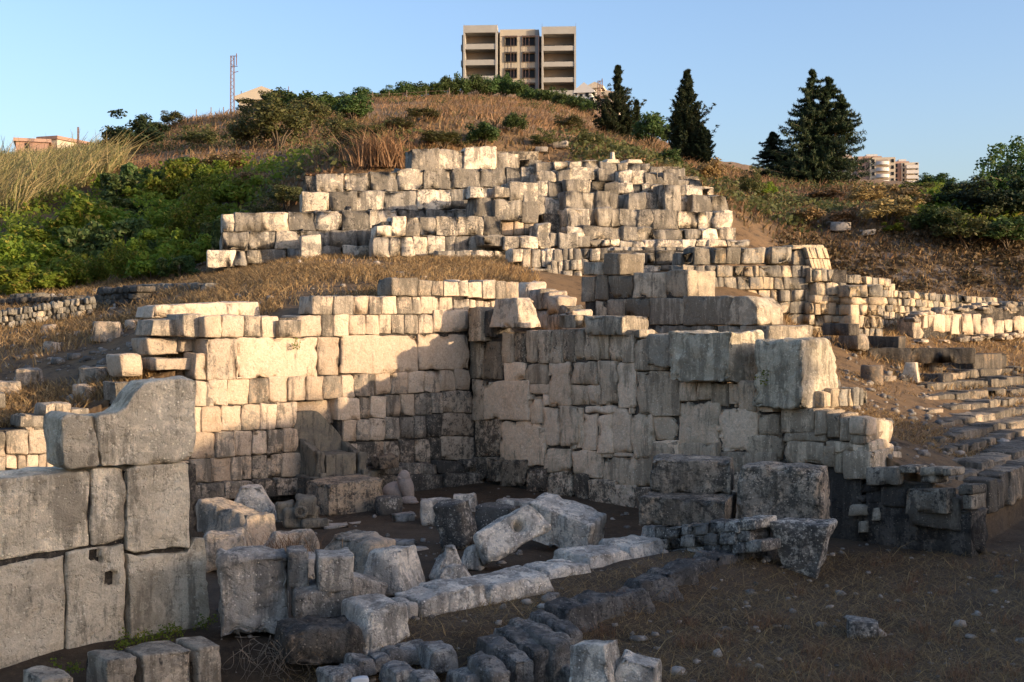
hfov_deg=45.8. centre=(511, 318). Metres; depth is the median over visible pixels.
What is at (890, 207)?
bush
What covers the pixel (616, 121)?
conifer
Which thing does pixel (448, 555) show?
fallen boulder
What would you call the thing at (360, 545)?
fallen boulder
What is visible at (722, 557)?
bench stone
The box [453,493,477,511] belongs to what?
fallen boulder
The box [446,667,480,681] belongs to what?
rounded stone
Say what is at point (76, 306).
terrace wall
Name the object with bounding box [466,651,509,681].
narrow stone
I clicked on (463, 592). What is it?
kerb block
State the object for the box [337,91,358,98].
hedge bush
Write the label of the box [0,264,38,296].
bush
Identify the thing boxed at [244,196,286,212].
shrub
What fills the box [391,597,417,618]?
kerb block
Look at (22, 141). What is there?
brick house
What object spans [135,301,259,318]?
long block
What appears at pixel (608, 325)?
top block
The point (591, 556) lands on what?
kerb block
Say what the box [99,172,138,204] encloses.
bush
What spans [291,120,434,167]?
dry reed clump
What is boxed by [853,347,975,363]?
rail wall
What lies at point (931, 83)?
sky
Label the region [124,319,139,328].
stray block
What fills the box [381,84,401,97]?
hedge bush
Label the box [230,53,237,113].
lattice mast
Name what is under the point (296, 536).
fallen boulder
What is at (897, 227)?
bush
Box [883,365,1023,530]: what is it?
worn steps
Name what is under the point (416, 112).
shrub
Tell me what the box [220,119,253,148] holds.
shrub
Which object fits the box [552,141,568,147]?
field stone
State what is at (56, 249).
bush
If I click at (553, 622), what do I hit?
narrow stone
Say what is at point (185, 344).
squared block
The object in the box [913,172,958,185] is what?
bush
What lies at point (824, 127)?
spruce
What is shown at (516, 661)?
narrow stone
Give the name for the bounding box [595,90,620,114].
cream villa
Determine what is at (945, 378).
side stone
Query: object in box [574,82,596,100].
white house
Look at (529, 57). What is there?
window
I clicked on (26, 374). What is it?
stray block
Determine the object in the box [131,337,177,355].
squared block
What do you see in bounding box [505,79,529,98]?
hedge bush
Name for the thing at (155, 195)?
bush
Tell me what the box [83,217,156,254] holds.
bush
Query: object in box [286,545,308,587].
stacked block
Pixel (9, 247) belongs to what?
bush
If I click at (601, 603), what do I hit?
bench stone
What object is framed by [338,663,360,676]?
rounded stone
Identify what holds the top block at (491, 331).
on the basin wall at (579, 413)
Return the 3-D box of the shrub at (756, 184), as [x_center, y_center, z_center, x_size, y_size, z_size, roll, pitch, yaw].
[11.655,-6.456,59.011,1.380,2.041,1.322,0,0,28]
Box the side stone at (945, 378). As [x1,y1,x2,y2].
[921,373,953,381]
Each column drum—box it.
[860,365,882,384]
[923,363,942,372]
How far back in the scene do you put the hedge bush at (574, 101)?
145.93 m
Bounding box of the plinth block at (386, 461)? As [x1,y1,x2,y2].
[371,452,398,469]
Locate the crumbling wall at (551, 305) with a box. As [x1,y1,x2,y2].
[518,281,595,329]
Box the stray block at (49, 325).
[41,324,56,331]
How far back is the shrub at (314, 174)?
44.97 m
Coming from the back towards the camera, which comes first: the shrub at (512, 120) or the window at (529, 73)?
the window at (529, 73)
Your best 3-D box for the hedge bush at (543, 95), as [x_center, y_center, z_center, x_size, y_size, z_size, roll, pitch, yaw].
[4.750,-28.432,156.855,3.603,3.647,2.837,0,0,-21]
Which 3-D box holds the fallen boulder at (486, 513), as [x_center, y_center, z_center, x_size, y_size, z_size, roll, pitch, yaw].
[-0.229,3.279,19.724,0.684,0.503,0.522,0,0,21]
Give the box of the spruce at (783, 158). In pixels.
[765,155,804,181]
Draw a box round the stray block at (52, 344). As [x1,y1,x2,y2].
[43,341,60,352]
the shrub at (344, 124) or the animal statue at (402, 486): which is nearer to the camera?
the animal statue at (402, 486)
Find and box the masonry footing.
[655,515,780,553]
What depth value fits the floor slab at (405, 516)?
20.85 m
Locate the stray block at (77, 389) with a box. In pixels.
[72,383,95,397]
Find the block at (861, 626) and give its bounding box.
[845,616,878,638]
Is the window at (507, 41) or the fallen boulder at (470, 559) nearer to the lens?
the fallen boulder at (470, 559)
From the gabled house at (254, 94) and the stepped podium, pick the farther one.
the gabled house at (254, 94)
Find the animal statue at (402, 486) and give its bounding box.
[382,470,417,503]
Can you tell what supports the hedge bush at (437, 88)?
on the ground at (1004, 525)
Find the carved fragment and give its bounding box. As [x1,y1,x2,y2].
[275,493,328,528]
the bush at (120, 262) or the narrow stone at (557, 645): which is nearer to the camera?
the narrow stone at (557, 645)
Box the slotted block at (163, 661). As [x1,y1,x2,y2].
[124,640,190,681]
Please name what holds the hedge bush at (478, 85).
on the ground at (1004, 525)
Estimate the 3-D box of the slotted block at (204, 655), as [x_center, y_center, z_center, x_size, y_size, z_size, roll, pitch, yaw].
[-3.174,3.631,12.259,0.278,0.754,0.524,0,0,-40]
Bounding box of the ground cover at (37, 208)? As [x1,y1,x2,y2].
[0,145,1023,280]
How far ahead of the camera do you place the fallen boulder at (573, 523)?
17.94 m
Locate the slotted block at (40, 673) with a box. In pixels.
[23,665,72,681]
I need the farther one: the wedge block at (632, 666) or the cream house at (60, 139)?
the cream house at (60, 139)
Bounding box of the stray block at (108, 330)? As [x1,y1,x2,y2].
[91,321,121,341]
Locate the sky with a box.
[0,0,1023,183]
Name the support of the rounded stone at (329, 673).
on the ground at (1004, 525)
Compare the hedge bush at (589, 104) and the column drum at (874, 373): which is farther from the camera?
the hedge bush at (589, 104)
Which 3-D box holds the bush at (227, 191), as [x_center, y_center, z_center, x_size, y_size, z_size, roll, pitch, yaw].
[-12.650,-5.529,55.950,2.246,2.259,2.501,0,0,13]
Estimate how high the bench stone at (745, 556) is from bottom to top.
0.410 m
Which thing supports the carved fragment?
on the ground at (1004, 525)
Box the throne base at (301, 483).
[292,471,371,497]
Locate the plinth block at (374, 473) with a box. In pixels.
[368,470,378,476]
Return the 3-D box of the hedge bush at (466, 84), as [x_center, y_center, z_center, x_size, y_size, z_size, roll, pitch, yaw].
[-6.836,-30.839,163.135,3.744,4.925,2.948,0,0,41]
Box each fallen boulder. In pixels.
[195,497,275,545]
[203,527,245,572]
[234,484,281,521]
[264,529,319,550]
[324,529,395,573]
[363,545,424,595]
[420,497,450,525]
[429,544,461,580]
[433,499,476,549]
[437,563,470,578]
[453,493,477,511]
[461,544,486,570]
[475,502,519,531]
[496,497,533,507]
[529,492,606,547]
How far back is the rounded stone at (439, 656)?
12.01 m
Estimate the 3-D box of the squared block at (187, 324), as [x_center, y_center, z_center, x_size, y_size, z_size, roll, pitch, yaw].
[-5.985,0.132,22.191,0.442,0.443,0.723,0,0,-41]
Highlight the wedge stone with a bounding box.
[770,517,837,578]
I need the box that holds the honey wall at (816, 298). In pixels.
[671,246,883,335]
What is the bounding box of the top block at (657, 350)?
[645,333,670,367]
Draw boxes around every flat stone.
[602,159,619,162]
[620,159,642,164]
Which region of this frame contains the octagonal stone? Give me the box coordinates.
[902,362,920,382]
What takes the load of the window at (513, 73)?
in the half built block at (535, 60)
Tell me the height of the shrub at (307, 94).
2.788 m
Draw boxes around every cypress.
[662,69,719,163]
[689,126,716,165]
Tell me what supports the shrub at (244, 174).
on the ground at (1004, 525)
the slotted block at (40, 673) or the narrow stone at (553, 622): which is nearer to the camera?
the slotted block at (40, 673)
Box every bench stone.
[544,597,599,632]
[571,590,624,622]
[603,586,655,613]
[624,573,683,602]
[646,561,698,585]
[674,557,718,576]
[693,550,740,565]
[720,548,763,559]
[763,549,779,559]
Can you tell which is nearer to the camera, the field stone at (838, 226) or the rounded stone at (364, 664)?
the rounded stone at (364, 664)
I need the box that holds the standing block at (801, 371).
[752,337,837,409]
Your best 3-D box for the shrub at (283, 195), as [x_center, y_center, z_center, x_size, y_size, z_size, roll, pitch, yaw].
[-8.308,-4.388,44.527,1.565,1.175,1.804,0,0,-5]
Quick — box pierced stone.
[473,505,550,565]
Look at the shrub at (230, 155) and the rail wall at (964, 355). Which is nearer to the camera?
the rail wall at (964, 355)
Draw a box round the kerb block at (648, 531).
[641,525,667,536]
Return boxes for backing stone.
[86,642,220,681]
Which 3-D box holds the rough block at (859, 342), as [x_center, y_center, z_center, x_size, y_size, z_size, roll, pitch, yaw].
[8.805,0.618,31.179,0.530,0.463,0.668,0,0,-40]
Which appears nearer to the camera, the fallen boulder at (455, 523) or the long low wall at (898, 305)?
the fallen boulder at (455, 523)
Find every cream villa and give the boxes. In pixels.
[588,82,605,92]
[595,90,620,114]
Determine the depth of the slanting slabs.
35.49 m
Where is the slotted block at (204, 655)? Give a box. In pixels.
[176,636,220,681]
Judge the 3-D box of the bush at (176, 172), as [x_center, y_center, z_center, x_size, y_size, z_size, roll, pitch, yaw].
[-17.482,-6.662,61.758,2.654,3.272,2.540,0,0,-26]
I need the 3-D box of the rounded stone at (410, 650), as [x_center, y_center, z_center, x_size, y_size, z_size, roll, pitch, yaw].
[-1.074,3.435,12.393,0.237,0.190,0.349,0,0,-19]
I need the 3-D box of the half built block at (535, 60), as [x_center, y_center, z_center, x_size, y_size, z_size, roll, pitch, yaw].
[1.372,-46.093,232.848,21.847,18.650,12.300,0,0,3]
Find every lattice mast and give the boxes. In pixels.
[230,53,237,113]
[597,79,602,117]
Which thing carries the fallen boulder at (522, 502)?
on the ground at (1004, 525)
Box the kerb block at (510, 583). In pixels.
[461,565,553,603]
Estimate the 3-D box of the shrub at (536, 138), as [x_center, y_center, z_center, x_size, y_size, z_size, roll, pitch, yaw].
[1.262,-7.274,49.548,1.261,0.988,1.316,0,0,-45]
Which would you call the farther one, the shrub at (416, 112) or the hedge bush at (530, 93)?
the hedge bush at (530, 93)
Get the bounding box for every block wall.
[0,375,209,668]
[581,253,812,338]
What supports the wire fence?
on the ground at (1004, 525)
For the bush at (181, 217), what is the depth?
50.17 m
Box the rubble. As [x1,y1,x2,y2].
[0,257,1023,681]
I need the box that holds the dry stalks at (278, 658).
[213,633,310,681]
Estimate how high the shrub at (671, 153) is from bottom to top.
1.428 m
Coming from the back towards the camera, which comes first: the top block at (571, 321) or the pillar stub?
the pillar stub
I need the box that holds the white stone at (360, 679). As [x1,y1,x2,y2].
[351,676,368,681]
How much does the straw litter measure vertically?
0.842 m
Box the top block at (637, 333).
[625,329,656,338]
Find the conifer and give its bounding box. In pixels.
[583,65,646,138]
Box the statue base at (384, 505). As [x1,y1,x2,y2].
[374,495,402,515]
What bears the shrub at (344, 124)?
on the ground at (1004, 525)
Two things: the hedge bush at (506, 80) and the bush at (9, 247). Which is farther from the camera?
the hedge bush at (506, 80)
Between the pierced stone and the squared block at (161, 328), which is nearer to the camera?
the pierced stone
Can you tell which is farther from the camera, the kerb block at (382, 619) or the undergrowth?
the undergrowth
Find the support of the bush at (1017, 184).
on the ground at (1004, 525)
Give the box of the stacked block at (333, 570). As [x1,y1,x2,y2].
[314,547,353,591]
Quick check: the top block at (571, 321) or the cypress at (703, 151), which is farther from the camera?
the cypress at (703, 151)
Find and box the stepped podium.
[475,160,749,250]
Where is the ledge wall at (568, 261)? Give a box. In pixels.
[505,246,706,275]
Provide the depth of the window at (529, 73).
228.79 m
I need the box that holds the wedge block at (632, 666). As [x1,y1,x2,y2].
[614,649,661,681]
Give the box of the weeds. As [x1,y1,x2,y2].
[49,614,217,673]
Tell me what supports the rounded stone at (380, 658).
on the ground at (1004, 525)
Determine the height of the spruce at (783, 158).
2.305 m
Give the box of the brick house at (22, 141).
[13,137,51,152]
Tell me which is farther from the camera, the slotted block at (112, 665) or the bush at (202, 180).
the bush at (202, 180)
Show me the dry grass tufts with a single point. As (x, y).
(267, 273)
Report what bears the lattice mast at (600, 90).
on the ground at (1004, 525)
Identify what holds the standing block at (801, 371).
on the basin wall at (579, 413)
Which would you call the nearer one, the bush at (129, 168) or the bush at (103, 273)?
the bush at (103, 273)
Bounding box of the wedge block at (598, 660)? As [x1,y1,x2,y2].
[569,639,620,681]
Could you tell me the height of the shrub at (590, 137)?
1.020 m
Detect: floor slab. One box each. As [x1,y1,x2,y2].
[324,522,347,528]
[391,512,414,520]
[395,539,416,545]
[416,546,428,550]
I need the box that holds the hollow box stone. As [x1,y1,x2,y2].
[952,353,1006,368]
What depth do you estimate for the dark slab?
29.75 m
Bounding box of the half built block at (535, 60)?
[461,25,575,95]
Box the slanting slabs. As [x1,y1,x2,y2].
[779,245,831,269]
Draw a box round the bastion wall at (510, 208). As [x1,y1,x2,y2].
[368,181,538,259]
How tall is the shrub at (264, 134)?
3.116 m
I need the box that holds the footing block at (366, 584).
[353,572,387,595]
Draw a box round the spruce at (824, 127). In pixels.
[757,68,873,187]
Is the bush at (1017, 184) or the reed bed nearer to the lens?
the bush at (1017, 184)
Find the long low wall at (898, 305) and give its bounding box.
[846,275,997,325]
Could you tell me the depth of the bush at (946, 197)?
47.75 m
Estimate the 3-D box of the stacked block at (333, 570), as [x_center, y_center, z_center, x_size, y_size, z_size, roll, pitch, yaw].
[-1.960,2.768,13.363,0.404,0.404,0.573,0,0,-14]
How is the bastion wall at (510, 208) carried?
on the ground at (1004, 525)
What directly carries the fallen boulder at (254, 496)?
on the ground at (1004, 525)
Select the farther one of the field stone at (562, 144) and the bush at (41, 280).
the field stone at (562, 144)
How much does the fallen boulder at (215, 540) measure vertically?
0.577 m
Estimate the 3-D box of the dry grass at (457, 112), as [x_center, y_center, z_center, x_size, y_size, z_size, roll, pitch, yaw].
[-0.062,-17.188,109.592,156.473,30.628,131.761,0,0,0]
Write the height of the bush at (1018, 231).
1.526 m
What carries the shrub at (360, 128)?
on the ground at (1004, 525)
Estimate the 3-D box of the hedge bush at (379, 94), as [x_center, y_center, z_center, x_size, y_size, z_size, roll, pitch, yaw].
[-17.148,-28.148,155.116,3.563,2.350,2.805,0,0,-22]
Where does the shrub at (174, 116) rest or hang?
on the ground at (1004, 525)
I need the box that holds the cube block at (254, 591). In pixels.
[215,545,288,636]
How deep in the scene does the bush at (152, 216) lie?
52.98 m
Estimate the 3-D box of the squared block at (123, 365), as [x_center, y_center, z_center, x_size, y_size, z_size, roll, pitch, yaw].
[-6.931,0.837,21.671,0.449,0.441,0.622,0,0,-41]
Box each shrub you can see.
[99,109,165,153]
[99,132,137,147]
[133,114,173,132]
[160,110,185,127]
[170,124,219,148]
[196,151,248,166]
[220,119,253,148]
[231,171,265,179]
[232,106,279,148]
[235,91,270,113]
[238,90,313,148]
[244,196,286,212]
[260,86,299,112]
[264,184,302,210]
[269,90,324,105]
[288,97,333,135]
[299,171,338,180]
[314,91,343,117]
[320,111,359,147]
[330,94,374,121]
[355,123,388,136]
[381,115,415,130]
[405,106,440,121]
[419,129,471,148]
[465,121,500,145]
[502,111,528,134]
[529,128,562,146]
[553,114,586,132]
[575,127,605,144]
[631,111,670,149]
[656,148,683,164]
[694,157,725,183]
[738,165,766,197]
[753,181,777,197]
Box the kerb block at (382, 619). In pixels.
[341,593,409,656]
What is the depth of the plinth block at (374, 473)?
23.89 m
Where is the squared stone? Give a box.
[868,336,905,347]
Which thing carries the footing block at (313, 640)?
on the ground at (1004, 525)
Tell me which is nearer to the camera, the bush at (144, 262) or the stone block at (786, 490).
the stone block at (786, 490)
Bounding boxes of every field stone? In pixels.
[535,146,547,151]
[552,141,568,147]
[830,222,850,231]
[860,229,875,235]
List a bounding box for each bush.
[0,233,47,271]
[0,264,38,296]
[5,217,68,251]
[5,240,71,266]
[8,261,74,292]
[48,189,113,236]
[49,249,99,286]
[57,225,115,260]
[66,207,138,243]
[78,253,111,282]
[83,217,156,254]
[93,174,103,188]
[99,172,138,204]
[100,237,145,280]
[103,196,154,216]
[118,162,151,183]
[122,177,179,200]
[124,237,173,283]
[128,226,185,255]
[131,194,191,240]
[139,192,201,218]
[145,157,195,194]
[152,156,208,179]
[156,255,200,278]
[163,199,218,242]
[169,227,211,264]
[176,182,223,225]
[188,157,229,178]
[192,169,229,190]
[198,219,220,249]
[204,203,238,220]
[213,175,262,208]
[232,177,252,187]
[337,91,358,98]
[350,86,377,97]
[368,90,387,99]
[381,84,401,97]
[394,81,419,96]
[411,81,431,96]
[424,81,446,96]
[440,75,461,95]
[454,71,474,95]
[465,74,490,94]
[479,76,500,97]
[494,72,517,97]
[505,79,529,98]
[516,87,540,101]
[534,86,558,104]
[550,88,569,104]
[559,94,586,109]
[576,98,599,114]
[790,204,826,225]
[804,187,848,199]
[826,207,860,221]
[843,183,890,203]
[857,195,926,226]
[882,222,904,235]
[883,184,934,207]
[898,180,935,190]
[903,205,964,233]
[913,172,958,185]
[929,205,1014,250]
[930,175,988,203]
[951,178,1021,221]
[979,215,1023,250]
[990,163,1023,220]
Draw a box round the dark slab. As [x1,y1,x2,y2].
[823,323,858,335]
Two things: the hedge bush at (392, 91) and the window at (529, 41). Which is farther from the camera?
the window at (529, 41)
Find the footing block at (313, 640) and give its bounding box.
[273,615,363,664]
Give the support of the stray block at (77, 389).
on the ground at (1004, 525)
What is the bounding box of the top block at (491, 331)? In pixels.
[467,309,509,337]
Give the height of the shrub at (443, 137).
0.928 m
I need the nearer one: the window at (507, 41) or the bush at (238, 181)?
the bush at (238, 181)
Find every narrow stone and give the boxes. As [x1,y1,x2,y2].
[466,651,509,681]
[475,634,533,681]
[493,624,548,681]
[509,617,572,681]
[529,609,582,644]
[560,663,569,681]
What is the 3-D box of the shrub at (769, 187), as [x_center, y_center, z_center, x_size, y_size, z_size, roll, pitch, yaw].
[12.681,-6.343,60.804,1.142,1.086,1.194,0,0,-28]
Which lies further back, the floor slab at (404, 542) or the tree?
the tree
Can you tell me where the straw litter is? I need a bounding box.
[261,543,1023,681]
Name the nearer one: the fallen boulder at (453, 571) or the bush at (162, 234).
the fallen boulder at (453, 571)
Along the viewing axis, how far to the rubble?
19.92 m
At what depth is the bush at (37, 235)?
52.26 m
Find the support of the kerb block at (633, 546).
on the ground at (1004, 525)
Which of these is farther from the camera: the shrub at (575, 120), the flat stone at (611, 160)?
the shrub at (575, 120)
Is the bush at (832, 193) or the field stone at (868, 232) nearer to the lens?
the field stone at (868, 232)
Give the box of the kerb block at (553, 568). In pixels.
[523,558,590,578]
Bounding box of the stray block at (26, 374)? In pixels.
[14,367,43,386]
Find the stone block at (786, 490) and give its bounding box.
[736,461,830,530]
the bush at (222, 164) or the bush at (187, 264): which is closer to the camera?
the bush at (187, 264)
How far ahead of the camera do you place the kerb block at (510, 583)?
14.34 m
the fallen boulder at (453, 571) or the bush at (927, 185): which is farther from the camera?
the bush at (927, 185)
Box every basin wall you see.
[0,277,518,500]
[468,306,988,556]
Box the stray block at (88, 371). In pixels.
[77,365,107,383]
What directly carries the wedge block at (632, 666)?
on the ground at (1004, 525)
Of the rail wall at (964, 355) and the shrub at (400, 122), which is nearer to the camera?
the rail wall at (964, 355)
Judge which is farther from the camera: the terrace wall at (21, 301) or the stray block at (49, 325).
the terrace wall at (21, 301)
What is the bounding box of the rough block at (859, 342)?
[838,333,868,350]
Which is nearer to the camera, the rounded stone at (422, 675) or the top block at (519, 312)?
the rounded stone at (422, 675)
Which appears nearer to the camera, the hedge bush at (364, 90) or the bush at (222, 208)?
the bush at (222, 208)
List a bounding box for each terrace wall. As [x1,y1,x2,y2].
[0,295,85,306]
[0,296,96,327]
[9,292,49,298]
[94,284,155,306]
[139,282,221,293]
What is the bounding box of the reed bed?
[0,126,169,214]
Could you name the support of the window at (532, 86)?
in the half built block at (535, 60)
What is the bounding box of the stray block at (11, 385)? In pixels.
[0,380,21,398]
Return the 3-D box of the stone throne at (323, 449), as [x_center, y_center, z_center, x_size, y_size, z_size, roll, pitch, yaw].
[-3.518,2.455,23.362,1.264,1.343,1.084,0,0,-42]
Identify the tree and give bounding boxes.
[973,135,1023,192]
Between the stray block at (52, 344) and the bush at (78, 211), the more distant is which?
the bush at (78, 211)
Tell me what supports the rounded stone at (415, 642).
on the ground at (1004, 525)
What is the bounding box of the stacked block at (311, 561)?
[308,551,314,579]
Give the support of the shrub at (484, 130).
on the ground at (1004, 525)
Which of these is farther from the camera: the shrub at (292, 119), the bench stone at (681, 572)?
the shrub at (292, 119)
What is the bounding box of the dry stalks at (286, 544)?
[238,530,342,552]
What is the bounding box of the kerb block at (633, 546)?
[598,534,665,558]
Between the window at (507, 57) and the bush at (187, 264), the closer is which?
the bush at (187, 264)
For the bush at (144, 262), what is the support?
on the ground at (1004, 525)
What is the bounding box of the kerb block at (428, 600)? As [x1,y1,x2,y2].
[395,586,448,616]
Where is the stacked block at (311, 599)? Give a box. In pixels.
[291,579,353,618]
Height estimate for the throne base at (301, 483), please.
0.546 m
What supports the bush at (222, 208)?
on the ground at (1004, 525)
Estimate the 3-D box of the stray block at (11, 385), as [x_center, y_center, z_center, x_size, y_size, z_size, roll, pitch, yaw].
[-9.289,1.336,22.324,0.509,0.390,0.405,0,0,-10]
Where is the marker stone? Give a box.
[610,152,614,158]
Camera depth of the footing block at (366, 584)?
14.65 m
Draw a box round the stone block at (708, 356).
[668,329,763,382]
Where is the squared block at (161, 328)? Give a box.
[135,318,175,337]
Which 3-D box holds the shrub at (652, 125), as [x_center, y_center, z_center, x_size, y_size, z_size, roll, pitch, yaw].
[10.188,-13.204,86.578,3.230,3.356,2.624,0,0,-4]
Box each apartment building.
[852,154,894,180]
[895,159,918,181]
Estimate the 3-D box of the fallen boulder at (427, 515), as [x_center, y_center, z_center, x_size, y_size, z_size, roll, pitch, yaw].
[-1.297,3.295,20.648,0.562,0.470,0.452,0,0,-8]
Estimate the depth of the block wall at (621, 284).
27.01 m
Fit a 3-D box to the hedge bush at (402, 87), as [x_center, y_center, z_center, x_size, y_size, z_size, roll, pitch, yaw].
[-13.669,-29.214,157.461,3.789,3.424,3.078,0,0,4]
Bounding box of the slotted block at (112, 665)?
[86,649,136,681]
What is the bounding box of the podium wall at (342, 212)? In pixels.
[206,146,541,270]
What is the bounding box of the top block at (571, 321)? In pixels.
[559,315,585,327]
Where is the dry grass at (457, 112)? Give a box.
[81,92,1021,266]
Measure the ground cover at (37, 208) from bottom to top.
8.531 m
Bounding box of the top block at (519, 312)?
[489,297,540,327]
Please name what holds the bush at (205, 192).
on the ground at (1004, 525)
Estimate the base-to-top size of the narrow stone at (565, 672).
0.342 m
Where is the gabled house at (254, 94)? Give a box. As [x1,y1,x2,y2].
[235,86,288,108]
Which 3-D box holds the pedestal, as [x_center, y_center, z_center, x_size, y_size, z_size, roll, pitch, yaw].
[-3.035,3.215,21.999,1.232,0.629,0.800,0,0,-42]
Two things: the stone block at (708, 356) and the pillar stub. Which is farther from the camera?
the pillar stub
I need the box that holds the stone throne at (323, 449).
[293,410,370,479]
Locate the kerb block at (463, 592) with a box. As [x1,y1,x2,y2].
[419,578,487,611]
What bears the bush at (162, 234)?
on the ground at (1004, 525)
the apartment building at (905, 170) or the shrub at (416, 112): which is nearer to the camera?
the shrub at (416, 112)
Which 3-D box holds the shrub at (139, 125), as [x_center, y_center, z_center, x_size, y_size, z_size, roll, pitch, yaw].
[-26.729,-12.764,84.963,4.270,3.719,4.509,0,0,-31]
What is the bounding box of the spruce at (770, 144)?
[748,131,788,177]
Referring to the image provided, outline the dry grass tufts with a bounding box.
[0,226,1023,457]
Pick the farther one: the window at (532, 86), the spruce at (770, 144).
the window at (532, 86)
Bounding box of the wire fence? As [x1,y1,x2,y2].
[196,88,449,118]
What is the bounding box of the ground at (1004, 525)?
[0,89,1023,681]
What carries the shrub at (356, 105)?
on the ground at (1004, 525)
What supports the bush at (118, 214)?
on the ground at (1004, 525)
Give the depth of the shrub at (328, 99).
98.41 m
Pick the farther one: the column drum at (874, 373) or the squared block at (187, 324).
the column drum at (874, 373)
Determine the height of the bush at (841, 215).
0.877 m
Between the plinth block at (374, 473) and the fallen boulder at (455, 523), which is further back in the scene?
the plinth block at (374, 473)
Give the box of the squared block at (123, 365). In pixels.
[106,353,142,376]
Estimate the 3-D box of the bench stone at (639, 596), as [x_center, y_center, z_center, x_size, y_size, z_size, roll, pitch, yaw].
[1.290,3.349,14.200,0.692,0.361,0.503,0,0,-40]
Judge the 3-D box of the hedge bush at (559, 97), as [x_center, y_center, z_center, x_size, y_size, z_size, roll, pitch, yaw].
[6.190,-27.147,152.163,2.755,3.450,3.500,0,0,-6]
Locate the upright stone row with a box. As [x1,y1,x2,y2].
[814,387,866,407]
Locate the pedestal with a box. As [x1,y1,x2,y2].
[306,475,382,515]
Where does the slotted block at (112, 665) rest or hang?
on the ground at (1004, 525)
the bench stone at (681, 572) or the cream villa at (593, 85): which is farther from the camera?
the cream villa at (593, 85)
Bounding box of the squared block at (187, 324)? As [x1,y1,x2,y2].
[166,313,202,336]
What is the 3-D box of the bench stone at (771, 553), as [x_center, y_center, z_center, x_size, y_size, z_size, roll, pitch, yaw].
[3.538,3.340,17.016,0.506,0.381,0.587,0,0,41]
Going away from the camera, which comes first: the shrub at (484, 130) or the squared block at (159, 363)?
the squared block at (159, 363)
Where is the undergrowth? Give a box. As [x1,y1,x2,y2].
[127,93,903,236]
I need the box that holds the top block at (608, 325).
[585,315,648,334]
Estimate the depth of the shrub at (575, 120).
59.67 m
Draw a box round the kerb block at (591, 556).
[553,544,630,568]
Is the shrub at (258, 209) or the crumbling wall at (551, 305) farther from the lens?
the shrub at (258, 209)
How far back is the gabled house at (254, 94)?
149.50 m
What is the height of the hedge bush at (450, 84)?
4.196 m
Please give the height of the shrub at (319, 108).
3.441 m
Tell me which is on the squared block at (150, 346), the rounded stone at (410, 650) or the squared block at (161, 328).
the squared block at (161, 328)
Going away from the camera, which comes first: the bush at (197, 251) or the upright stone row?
the upright stone row
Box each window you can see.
[504,37,516,45]
[504,52,516,61]
[504,68,516,77]
[522,35,534,45]
[522,51,534,61]
[522,68,534,77]
[524,82,534,89]
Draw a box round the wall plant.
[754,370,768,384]
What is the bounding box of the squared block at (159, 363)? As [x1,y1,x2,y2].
[142,357,190,370]
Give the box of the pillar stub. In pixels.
[299,234,320,258]
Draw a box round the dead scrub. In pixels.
[771,225,1023,291]
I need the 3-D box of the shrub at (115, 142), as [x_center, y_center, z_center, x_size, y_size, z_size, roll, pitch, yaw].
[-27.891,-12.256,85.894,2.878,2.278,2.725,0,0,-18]
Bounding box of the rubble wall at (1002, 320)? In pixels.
[897,301,1023,344]
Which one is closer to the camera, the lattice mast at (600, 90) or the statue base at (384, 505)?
the statue base at (384, 505)
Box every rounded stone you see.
[316,665,352,681]
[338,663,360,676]
[344,653,376,675]
[367,651,391,672]
[378,660,415,681]
[380,645,405,661]
[396,642,419,664]
[408,638,423,648]
[409,669,439,681]
[417,640,457,673]
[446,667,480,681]
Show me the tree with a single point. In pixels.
(1002, 180)
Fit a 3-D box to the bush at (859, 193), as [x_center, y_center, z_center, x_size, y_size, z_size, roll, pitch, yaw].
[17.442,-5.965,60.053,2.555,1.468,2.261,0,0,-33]
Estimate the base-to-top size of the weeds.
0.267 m
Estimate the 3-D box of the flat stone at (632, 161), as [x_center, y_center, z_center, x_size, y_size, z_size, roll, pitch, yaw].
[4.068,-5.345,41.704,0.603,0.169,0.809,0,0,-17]
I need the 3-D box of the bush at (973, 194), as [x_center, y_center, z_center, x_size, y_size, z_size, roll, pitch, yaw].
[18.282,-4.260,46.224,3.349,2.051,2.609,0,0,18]
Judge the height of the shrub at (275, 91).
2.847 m
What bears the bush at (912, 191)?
on the ground at (1004, 525)
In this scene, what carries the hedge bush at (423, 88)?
on the ground at (1004, 525)
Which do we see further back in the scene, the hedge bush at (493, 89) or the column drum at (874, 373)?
the hedge bush at (493, 89)
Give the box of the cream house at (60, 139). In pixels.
[36,135,89,149]
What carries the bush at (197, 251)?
on the ground at (1004, 525)
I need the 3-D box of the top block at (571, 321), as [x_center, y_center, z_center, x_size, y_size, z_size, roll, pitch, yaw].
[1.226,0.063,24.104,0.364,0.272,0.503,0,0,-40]
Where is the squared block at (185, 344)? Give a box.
[177,338,195,351]

